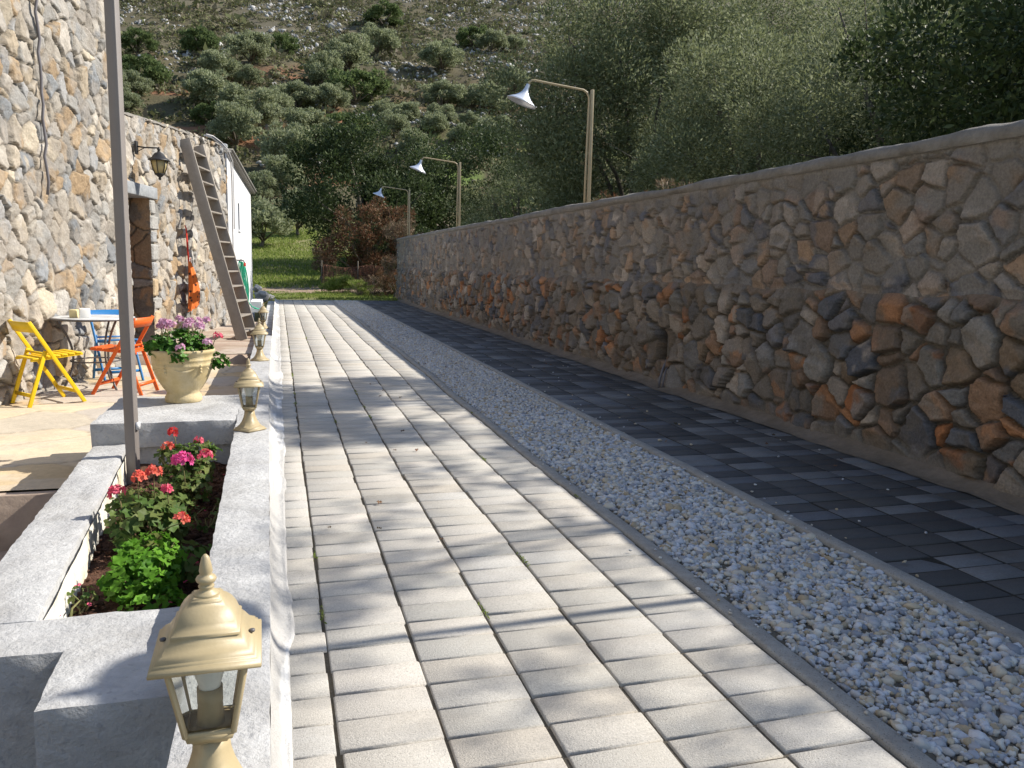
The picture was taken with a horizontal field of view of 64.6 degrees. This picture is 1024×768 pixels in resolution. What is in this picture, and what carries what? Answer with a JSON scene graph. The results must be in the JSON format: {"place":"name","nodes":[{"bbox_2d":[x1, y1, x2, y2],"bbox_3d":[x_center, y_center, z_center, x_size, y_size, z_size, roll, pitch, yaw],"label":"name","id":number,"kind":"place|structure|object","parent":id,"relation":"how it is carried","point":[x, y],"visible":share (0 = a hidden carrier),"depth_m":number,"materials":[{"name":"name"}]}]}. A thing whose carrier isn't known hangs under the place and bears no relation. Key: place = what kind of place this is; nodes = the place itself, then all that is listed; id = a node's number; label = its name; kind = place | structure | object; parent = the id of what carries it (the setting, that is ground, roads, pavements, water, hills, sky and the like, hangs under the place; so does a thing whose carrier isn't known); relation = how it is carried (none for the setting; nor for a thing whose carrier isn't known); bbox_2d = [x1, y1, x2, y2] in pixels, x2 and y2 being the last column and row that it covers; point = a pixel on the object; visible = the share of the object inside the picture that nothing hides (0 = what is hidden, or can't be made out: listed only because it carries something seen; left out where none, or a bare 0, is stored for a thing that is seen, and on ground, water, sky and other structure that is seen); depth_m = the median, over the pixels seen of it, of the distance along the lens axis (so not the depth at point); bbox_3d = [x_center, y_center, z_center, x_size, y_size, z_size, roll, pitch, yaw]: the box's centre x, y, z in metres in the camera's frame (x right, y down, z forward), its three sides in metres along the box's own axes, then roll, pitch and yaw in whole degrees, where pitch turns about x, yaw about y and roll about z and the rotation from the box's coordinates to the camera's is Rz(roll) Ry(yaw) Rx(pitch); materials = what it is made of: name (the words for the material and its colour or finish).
{"place":"outdoors","nodes":[
{"label":"outdoors","id":0,"kind":"place"},
{"bbox_2d":[0,551,7,560],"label":"yard","id":1,"kind":"structure","parent":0,"point":[2,554],"depth_m":4.62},
{"bbox_2d":[0,490,57,550],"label":"patio step","id":2,"kind":"object","parent":1,"relation":"on","point":[19,511],"depth_m":4.66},
{"bbox_2d":[0,335,272,767],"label":"planter","id":3,"kind":"object","parent":1,"relation":"on","point":[77,690],"visible":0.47,"depth_m":2.48,"materials":[{"name":"white concrete"}]},
{"bbox_2d":[66,585,98,616],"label":"seedling","id":4,"kind":"object","parent":3,"relation":"in","point":[83,597],"visible":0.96,"depth_m":2.81,"materials":[{"name":"green plant"}]},
{"bbox_2d":[104,0,140,484],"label":"steel post","id":5,"kind":"object","parent":3,"relation":"on","point":[132,426],"visible":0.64,"depth_m":4.31,"materials":[{"name":"metal"}]},
{"bbox_2d":[96,531,190,611],"bbox_3d":[-1.328,0.715,2.931,0.336,0.253,0.543,-1,9,-16],"label":"geranium","id":6,"kind":"object","parent":3,"relation":"in","point":[133,577],"visible":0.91,"depth_m":2.88,"materials":[{"name":"green plant"}]},
{"bbox_2d":[103,463,197,550],"bbox_3d":[-1.515,0.547,3.363,0.408,0.351,0.730,-1,9,-16],"label":"geranium","id":7,"kind":"object","parent":3,"relation":"in","point":[144,510],"visible":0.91,"depth_m":3.42,"materials":[{"name":"green plant"}]},
{"bbox_2d":[148,347,214,403],"bbox_3d":[-2.238,-0.063,5.508,0.423,0.359,0.423,-1,9,-16],"label":"flower pot","id":8,"kind":"object","parent":3,"relation":"on","point":[184,382],"visible":0.9,"depth_m":5.38,"materials":[{"name":"beige ceramic"}]},
{"bbox_2d":[142,315,230,369],"bbox_3d":[-2.209,-0.273,5.464,0.491,0.388,0.441,4,9,17],"label":"geranium","id":9,"kind":"object","parent":8,"relation":"in","point":[165,341],"visible":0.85,"depth_m":5.38,"materials":[{"name":"green plant"}]},
{"bbox_2d":[163,539,211,584],"bbox_3d":[-1.248,0.701,3.158,0.258,0.183,0.244,-1,9,-16],"label":"seedling","id":10,"kind":"object","parent":3,"relation":"in","point":[191,561],"visible":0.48,"depth_m":3.08,"materials":[{"name":"green plant"}]},
{"bbox_2d":[153,426,222,505],"bbox_3d":[-1.647,0.428,4.093,0.344,0.350,0.513,-1,9,-16],"label":"geranium","id":11,"kind":"object","parent":3,"relation":"in","point":[193,459],"visible":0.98,"depth_m":4.07,"materials":[{"name":"green plant"}]},
{"bbox_2d":[185,497,219,532],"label":"seedling","id":12,"kind":"object","parent":3,"relation":"in","point":[204,528],"visible":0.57,"depth_m":3.75,"materials":[{"name":"green plant"}]},
{"bbox_2d":[146,554,261,767],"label":"pillar lantern","id":13,"kind":"object","parent":3,"relation":"on","point":[209,635],"visible":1,"depth_m":1.36,"materials":[{"name":"beige metal"}]},
{"bbox_2d":[233,358,266,432],"bbox_3d":[-1.501,0.059,4.625,0.185,0.414,0.185,-1,9,-17],"label":"pillar lantern","id":14,"kind":"object","parent":3,"relation":"on","point":[248,380],"visible":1,"depth_m":4.60,"materials":[{"name":"beige metal"}]},
{"bbox_2d":[250,318,269,361],"bbox_3d":[-2.448,-0.433,7.853,0.185,0.414,0.185,-1,9,-14],"label":"pillar lantern","id":15,"kind":"object","parent":3,"relation":"on","point":[259,331],"visible":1,"depth_m":7.83,"materials":[{"name":"beige metal"}]},
{"bbox_2d":[0,364,246,490],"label":"patio","id":16,"kind":"structure","parent":0,"point":[45,441],"depth_m":6.47,"materials":[{"name":"stone"}]},
{"bbox_2d":[7,319,86,407],"bbox_3d":[-4.297,-0.208,7.479,0.409,0.780,0.521,7,10,35],"label":"folding chair","id":17,"kind":"object","parent":16,"relation":"on","point":[18,328],"visible":1,"depth_m":7.41,"materials":[{"name":"yellow paint"}]},
{"bbox_2d":[50,315,135,389],"bbox_3d":[-4.309,-0.324,8.384,0.788,0.744,0.788,-1,9,-16],"label":"round table","id":18,"kind":"object","parent":16,"relation":"on","point":[108,319],"visible":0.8,"depth_m":8.24,"materials":[{"name":"metal"}]},
{"bbox_2d":[90,309,143,380],"bbox_3d":[-4.381,-0.425,8.957,0.409,0.780,0.521,-7,11,-44],"label":"folding chair","id":19,"kind":"object","parent":16,"relation":"on","point":[106,312],"visible":0.48,"depth_m":8.98,"materials":[{"name":"blue paint"}]},
{"bbox_2d":[90,315,158,395],"bbox_3d":[-3.893,-0.294,8.130,0.521,0.780,0.409,2,8,2],"label":"folding chair","id":20,"kind":"object","parent":16,"relation":"on","point":[145,322],"visible":0.64,"depth_m":8.06,"materials":[{"name":"orange paint"}]},
{"bbox_2d":[0,0,973,492],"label":"ground","id":21,"kind":"structure","parent":0,"point":[156,100],"depth_m":118.08,"materials":[{"name":"plant"}]},
{"bbox_2d":[0,0,230,405],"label":"stone house","id":22,"kind":"structure","parent":21,"relation":"on","point":[57,251],"depth_m":8.80,"materials":[{"name":"grey stone"}]},
{"bbox_2d":[34,0,49,194],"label":"cable","id":23,"kind":"object","parent":22,"relation":"attached to","point":[42,96],"visible":1,"depth_m":7.92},
{"bbox_2d":[134,141,169,179],"bbox_3d":[-4.672,-2.900,10.527,0.412,0.487,0.279,0,8,-6],"label":"wall lantern","id":24,"kind":"object","parent":22,"relation":"attached to","point":[159,160],"depth_m":10.49,"materials":[{"name":"black metal"}]},
{"bbox_2d":[184,225,199,311],"bbox_3d":[-4.978,-1.802,12.626,0.183,1.323,0.523,0,8,-6],"label":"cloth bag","id":25,"kind":"object","parent":22,"relation":"hanging from","point":[193,294],"visible":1,"depth_m":12.54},
{"bbox_2d":[204,134,234,248],"bbox_3d":[-5.229,-2.728,14.586,0.072,3.258,1.599,1,8,-3],"label":"conduit","id":26,"kind":"object","parent":22,"relation":"attached to","point":[232,179],"visible":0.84,"depth_m":15.20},
{"bbox_2d":[123,86,145,111],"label":"olive tree","id":27,"kind":"object","parent":21,"relation":"on","point":[132,100],"visible":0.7,"depth_m":82.67,"materials":[{"name":"green plant"}]},
{"bbox_2d":[122,69,154,96],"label":"olive tree","id":28,"kind":"object","parent":21,"relation":"on","point":[139,85],"visible":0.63,"depth_m":86.11,"materials":[{"name":"green plant"}]},
{"bbox_2d":[121,26,159,53],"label":"evergreen bush","id":29,"kind":"object","parent":21,"relation":"on","point":[129,40],"visible":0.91,"depth_m":103.32,"materials":[{"name":"green plant"}]},
{"bbox_2d":[122,52,173,88],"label":"evergreen bush","id":30,"kind":"object","parent":21,"relation":"on","point":[155,70],"visible":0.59,"depth_m":89.92,"materials":[{"name":"green plant"}]},
{"bbox_2d":[138,322,261,354],"bbox_3d":[-4.906,-0.804,13.256,1.890,0.022,5.850,-1,9,-16],"label":"landing","id":31,"kind":"object","parent":21,"relation":"on","point":[228,343],"visible":0.15,"depth_m":12.06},
{"bbox_2d":[135,354,250,364],"bbox_3d":[-4.583,-0.160,10.370,2.900,0.422,0.040,-1,9,-16],"label":"landing riser","id":32,"kind":"object","parent":31,"relation":"attached to","point":[238,358],"depth_m":10.60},
{"bbox_2d":[180,137,255,340],"bbox_3d":[-4.611,-2.264,12.775,1.551,3.080,0.752,5,9,24],"label":"ladder","id":33,"kind":"object","parent":31,"relation":"on","point":[218,236],"visible":0.94,"depth_m":12.40,"materials":[{"name":"grey paint"}]},
{"bbox_2d":[179,25,221,50],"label":"evergreen bush","id":34,"kind":"object","parent":21,"relation":"on","point":[194,39],"visible":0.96,"depth_m":109.12,"materials":[{"name":"green plant"}]},
{"bbox_2d":[190,100,221,124],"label":"evergreen bush","id":35,"kind":"object","parent":21,"relation":"on","point":[198,109],"visible":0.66,"depth_m":82.98,"materials":[{"name":"green plant"}]},
{"bbox_2d":[181,67,244,104],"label":"olive tree","id":36,"kind":"object","parent":21,"relation":"on","point":[205,84],"visible":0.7,"depth_m":85.77,"materials":[{"name":"green plant"}]},
{"bbox_2d":[196,48,242,78],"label":"olive tree","id":37,"kind":"object","parent":21,"relation":"on","point":[212,60],"visible":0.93,"depth_m":96.32,"materials":[{"name":"green plant"}]},
{"bbox_2d":[204,100,266,151],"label":"olive tree","id":38,"kind":"object","parent":21,"relation":"on","point":[235,120],"visible":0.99,"depth_m":76.36,"materials":[{"name":"green plant"}]},
{"bbox_2d":[224,148,256,322],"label":"white building","id":39,"kind":"structure","parent":21,"relation":"on","point":[244,189],"depth_m":17.64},
{"bbox_2d":[221,29,273,64],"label":"olive tree","id":40,"kind":"object","parent":21,"relation":"on","point":[242,44],"visible":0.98,"depth_m":104.73,"materials":[{"name":"green plant"}]},
{"bbox_2d":[233,64,264,84],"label":"olive tree","id":41,"kind":"object","parent":21,"relation":"on","point":[250,73],"visible":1,"depth_m":97.05,"materials":[{"name":"green plant"}]},
{"bbox_2d":[215,82,283,125],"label":"olive tree","id":42,"kind":"object","parent":21,"relation":"on","point":[261,102],"visible":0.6,"depth_m":82.62,"materials":[{"name":"green plant"}]},
{"bbox_2d":[247,170,280,200],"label":"olive tree","id":43,"kind":"object","parent":21,"relation":"on","point":[269,186],"visible":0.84,"depth_m":64.10,"materials":[{"name":"green plant"}]},
{"bbox_2d":[265,301,274,335],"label":"wall","id":44,"kind":"structure","parent":21,"relation":"on","point":[270,314],"depth_m":15.62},
{"bbox_2d":[251,194,297,246],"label":"olive tree","id":45,"kind":"object","parent":21,"relation":"on","point":[265,213],"visible":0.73,"depth_m":47.61,"materials":[{"name":"green plant"}]},
{"bbox_2d":[269,84,294,114],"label":"olive tree","id":46,"kind":"object","parent":21,"relation":"on","point":[285,100],"visible":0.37,"depth_m":87.33,"materials":[{"name":"green plant"}]},
{"bbox_2d":[259,154,308,190],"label":"olive tree","id":47,"kind":"object","parent":21,"relation":"on","point":[273,163],"visible":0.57,"depth_m":65.44,"materials":[{"name":"green plant"}]},
{"bbox_2d":[253,119,316,160],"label":"olive tree","id":48,"kind":"object","parent":21,"relation":"on","point":[275,145],"visible":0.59,"depth_m":71.12,"materials":[{"name":"green plant"}]},
{"bbox_2d":[270,32,299,54],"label":"evergreen bush","id":49,"kind":"object","parent":21,"relation":"on","point":[288,45],"visible":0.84,"depth_m":121.44,"materials":[{"name":"green plant"}]},
{"bbox_2d":[275,79,322,108],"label":"olive tree","id":50,"kind":"object","parent":21,"relation":"on","point":[303,92],"visible":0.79,"depth_m":91.52,"materials":[{"name":"green plant"}]},
{"bbox_2d":[281,107,338,138],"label":"olive tree","id":51,"kind":"object","parent":21,"relation":"on","point":[302,115],"visible":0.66,"depth_m":80.52,"materials":[{"name":"green plant"}]},
{"bbox_2d":[302,49,344,83],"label":"olive tree","id":52,"kind":"object","parent":21,"relation":"on","point":[318,65],"visible":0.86,"depth_m":101.08,"materials":[{"name":"green plant"}]},
{"bbox_2d":[310,242,336,279],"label":"shrub","id":53,"kind":"object","parent":21,"relation":"on","point":[317,262],"visible":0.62,"depth_m":33.02,"materials":[{"name":"green plant"}]},
{"bbox_2d":[252,224,400,300],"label":"grass","id":54,"kind":"structure","parent":21,"relation":"on","point":[289,278],"depth_m":37.30,"materials":[{"name":"plant"}]},
{"bbox_2d":[316,82,353,111],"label":"olive tree","id":55,"kind":"object","parent":21,"relation":"on","point":[329,94],"visible":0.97,"depth_m":92.43,"materials":[{"name":"green plant"}]},
{"bbox_2d":[319,275,362,292],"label":"grass tuft","id":56,"kind":"object","parent":21,"relation":"on","point":[333,285],"visible":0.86,"depth_m":26.32,"materials":[{"name":"green plant"}]},
{"bbox_2d":[323,32,374,70],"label":"olive tree","id":57,"kind":"object","parent":21,"relation":"on","point":[357,53],"visible":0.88,"depth_m":111.47,"materials":[{"name":"green plant"}]},
{"bbox_2d":[323,112,377,140],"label":"tree","id":58,"kind":"object","parent":21,"relation":"on","point":[337,116],"visible":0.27,"depth_m":82.60,"materials":[{"name":"green plant"}]},
{"bbox_2d":[323,67,390,106],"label":"evergreen bush","id":59,"kind":"object","parent":21,"relation":"on","point":[372,82],"visible":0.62,"depth_m":97.77,"materials":[{"name":"green plant"}]},
{"bbox_2d":[321,260,394,291],"bbox_3d":[-4.871,-3.496,27.727,3.255,1.400,0.054,-1,9,-16],"label":"wire fence","id":60,"kind":"object","parent":21,"relation":"on","point":[354,273],"visible":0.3,"depth_m":27.53,"materials":[{"name":"brown metal"}]},
{"bbox_2d":[344,279,373,295],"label":"weeds","id":61,"kind":"object","parent":21,"relation":"on","point":[360,291],"visible":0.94,"depth_m":25.09,"materials":[{"name":"green plant"}]},
{"bbox_2d":[314,195,415,284],"bbox_3d":[-5.564,-5.361,31.100,3.175,4.098,3.509,6,10,32],"label":"shrub","id":62,"kind":"object","parent":21,"relation":"on","point":[374,254],"visible":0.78,"depth_m":30.77,"materials":[{"name":"brown plant"}]},
{"bbox_2d":[273,106,462,259],"bbox_3d":[-6.748,-8.860,38.864,7.990,8.284,8.113,4,9,16],"label":"evergreen tree","id":63,"kind":"object","parent":21,"relation":"on","point":[333,148],"visible":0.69,"depth_m":37.19,"materials":[{"name":"green plant"}]},
{"bbox_2d":[355,21,400,53],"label":"olive tree","id":64,"kind":"object","parent":21,"relation":"on","point":[386,39],"visible":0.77,"depth_m":122.75,"materials":[{"name":"green plant"}]},
{"bbox_2d":[362,0,404,27],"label":"evergreen bush","id":65,"kind":"object","parent":21,"relation":"on","point":[392,9],"visible":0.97,"depth_m":147.38,"materials":[{"name":"green plant"}]},
{"bbox_2d":[338,211,429,283],"bbox_3d":[-4.698,-5.312,32.761,4.599,3.582,4.027,-1,9,-16],"label":"evergreen shrub","id":66,"kind":"object","parent":21,"relation":"on","point":[416,232],"visible":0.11,"depth_m":32.49,"materials":[{"name":"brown plant"}]},
{"bbox_2d":[376,256,396,297],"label":"shrub","id":67,"kind":"object","parent":21,"relation":"on","point":[388,281],"visible":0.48,"depth_m":24.58,"materials":[{"name":"brown plant"}]},
{"bbox_2d":[374,108,411,136],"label":"olive tree","id":68,"kind":"object","parent":21,"relation":"on","point":[399,122],"visible":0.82,"depth_m":89.00,"materials":[{"name":"green plant"}]},
{"bbox_2d":[387,102,420,121],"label":"olive tree","id":69,"kind":"object","parent":21,"relation":"on","point":[414,113],"visible":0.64,"depth_m":94.57,"materials":[{"name":"green plant"}]},
{"bbox_2d":[379,211,431,276],"bbox_3d":[-3.474,-4.259,27.196,2.086,3.135,1.737,2,8,4],"label":"shrub","id":70,"kind":"object","parent":21,"relation":"on","point":[392,227],"visible":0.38,"depth_m":26.77,"materials":[{"name":"brown plant"}]},
{"bbox_2d":[396,128,433,155],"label":"olive tree","id":71,"kind":"object","parent":21,"relation":"on","point":[405,139],"visible":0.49,"depth_m":82.03,"materials":[{"name":"green plant"}]},
{"bbox_2d":[416,110,449,135],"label":"olive tree","id":72,"kind":"object","parent":21,"relation":"on","point":[436,122],"visible":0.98,"depth_m":91.38,"materials":[{"name":"green plant"}]},
{"bbox_2d":[416,38,464,73],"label":"olive tree","id":73,"kind":"object","parent":21,"relation":"on","point":[436,53],"visible":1,"depth_m":120.26,"materials":[{"name":"green plant"}]},
{"bbox_2d":[426,102,458,121],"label":"olive tree","id":74,"kind":"object","parent":21,"relation":"on","point":[451,113],"visible":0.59,"depth_m":97.11,"materials":[{"name":"green plant"}]},
{"bbox_2d":[417,78,470,106],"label":"olive tree","id":75,"kind":"object","parent":21,"relation":"on","point":[436,90],"visible":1,"depth_m":106.80,"materials":[{"name":"green plant"}]},
{"bbox_2d":[119,0,774,125],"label":"rocks","id":76,"kind":"object","parent":21,"relation":"on","point":[330,25],"visible":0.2,"depth_m":140.32,"materials":[{"name":"stone"}]},
{"bbox_2d":[356,120,567,230],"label":"evergreen tree","id":77,"kind":"object","parent":21,"relation":"on","point":[482,155],"visible":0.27,"depth_m":40.85,"materials":[{"name":"green plant"}]},
{"bbox_2d":[446,123,477,146],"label":"olive tree","id":78,"kind":"object","parent":21,"relation":"on","point":[453,136],"visible":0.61,"depth_m":89.18,"materials":[{"name":"green plant"}]},
{"bbox_2d":[119,0,816,222],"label":"scrub","id":79,"kind":"object","parent":21,"relation":"on","point":[405,49],"visible":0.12,"depth_m":129.43,"materials":[{"name":"green plant"}]},
{"bbox_2d":[455,25,487,48],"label":"evergreen bush","id":80,"kind":"object","parent":21,"relation":"on","point":[465,32],"visible":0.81,"depth_m":137.57,"materials":[{"name":"green plant"}]},
{"bbox_2d":[463,79,514,114],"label":"olive tree","id":81,"kind":"object","parent":21,"relation":"on","point":[472,95],"visible":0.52,"depth_m":108.16,"materials":[{"name":"green plant"}]},
{"bbox_2d":[473,28,509,51],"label":"olive tree","id":82,"kind":"object","parent":21,"relation":"on","point":[491,36],"visible":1,"depth_m":135.80,"materials":[{"name":"green plant"}]},
{"bbox_2d":[475,115,515,145],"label":"olive tree","id":83,"kind":"object","parent":21,"relation":"on","point":[481,120],"visible":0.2,"depth_m":89.30,"materials":[{"name":"green plant"}]},
{"bbox_2d":[444,156,571,226],"bbox_3d":[0.581,-5.412,28.151,5.754,5.451,5.564,-1,9,-16],"label":"olive tree","id":84,"kind":"object","parent":21,"relation":"on","point":[495,202],"visible":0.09,"depth_m":27.20,"materials":[{"name":"green plant"}]},
{"bbox_2d":[505,34,527,49],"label":"olive tree","id":85,"kind":"object","parent":21,"relation":"on","point":[513,40],"visible":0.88,"depth_m":137.56,"materials":[{"name":"green plant"}]},
{"bbox_2d":[473,0,782,214],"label":"olive tree","id":86,"kind":"object","parent":21,"relation":"on","point":[552,143],"visible":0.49,"depth_m":22.27,"materials":[{"name":"green plant"}]},
{"bbox_2d":[283,302,1023,767],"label":"pavement base","id":87,"kind":"object","parent":21,"relation":"on","point":[549,730],"depth_m":2.35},
{"bbox_2d":[331,300,942,767],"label":"kerb","id":88,"kind":"structure","parent":87,"relation":"on","point":[891,740],"depth_m":2.44,"materials":[{"name":"concrete"}]},
{"bbox_2d":[334,300,1023,767],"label":"gravel","id":89,"kind":"structure","parent":87,"relation":"on","point":[554,436],"depth_m":2.75,"materials":[{"name":"gravel"}]},
{"bbox_2d":[356,300,1023,647],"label":"kerb","id":90,"kind":"structure","parent":87,"relation":"on","point":[987,621],"depth_m":3.25,"materials":[{"name":"concrete"}]},
{"bbox_2d":[394,119,1023,514],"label":"stone wall","id":91,"kind":"structure","parent":21,"relation":"on","point":[868,304],"depth_m":5.27,"materials":[{"name":"stone"}]},
{"bbox_2d":[410,157,460,226],"bbox_3d":[-1.508,-3.551,15.868,1.008,1.709,0.342,-1,9,-16],"label":"street lamp","id":92,"kind":"object","parent":91,"relation":"attached to","point":[418,167],"visible":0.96,"depth_m":15.89,"materials":[{"name":"beige metal"}]},
{"bbox_2d":[507,79,593,202],"bbox_3d":[0.421,-2.545,9.194,1.008,1.709,0.342,-1,9,-16],"label":"street lamp","id":93,"kind":"object","parent":91,"relation":"attached to","point":[522,98],"visible":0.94,"depth_m":9.20,"materials":[{"name":"beige metal"}]},
{"bbox_2d":[608,0,877,186],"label":"olive tree","id":94,"kind":"object","parent":21,"relation":"on","point":[776,8],"visible":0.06,"depth_m":29.11,"materials":[{"name":"green plant"}]},
{"bbox_2d":[606,20,915,192],"bbox_3d":[6.365,-4.909,19.777,8.185,7.082,6.978,2,8,8],"label":"olive tree","id":95,"kind":"object","parent":21,"relation":"on","point":[697,132],"visible":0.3,"depth_m":18.25,"materials":[{"name":"green plant"}]},
{"bbox_2d":[708,0,1023,174],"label":"olive tree","id":96,"kind":"object","parent":21,"relation":"on","point":[787,112],"visible":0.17,"depth_m":13.61,"materials":[{"name":"green plant"}]},
{"bbox_2d":[752,0,1014,166],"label":"olive tree","id":97,"kind":"object","parent":21,"relation":"on","point":[832,10],"visible":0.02,"depth_m":22.46,"materials":[{"name":"green plant"}]},
{"bbox_2d":[798,0,1023,159],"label":"evergreen tree","id":98,"kind":"object","parent":21,"relation":"on","point":[846,141],"visible":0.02,"depth_m":15.69,"materials":[{"name":"green plant"}]},
{"bbox_2d":[829,0,1023,145],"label":"evergreen tree","id":99,"kind":"object","parent":21,"relation":"on","point":[1008,107],"visible":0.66,"depth_m":8.03,"materials":[{"name":"green plant"}]},
{"bbox_2d":[279,300,905,767],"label":"pavement","id":100,"kind":"structure","parent":0,"point":[385,712],"depth_m":2.44,"materials":[{"name":"stone"}]},
{"bbox_2d":[269,298,294,767],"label":"whitewash strip","id":101,"kind":"object","parent":100,"relation":"on","point":[282,628],"visible":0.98,"depth_m":2.60,"materials":[{"name":"paint"}]},
{"bbox_2d":[360,301,1023,630],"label":"pavement","id":102,"kind":"structure","parent":0,"point":[961,511],"depth_m":4.22,"materials":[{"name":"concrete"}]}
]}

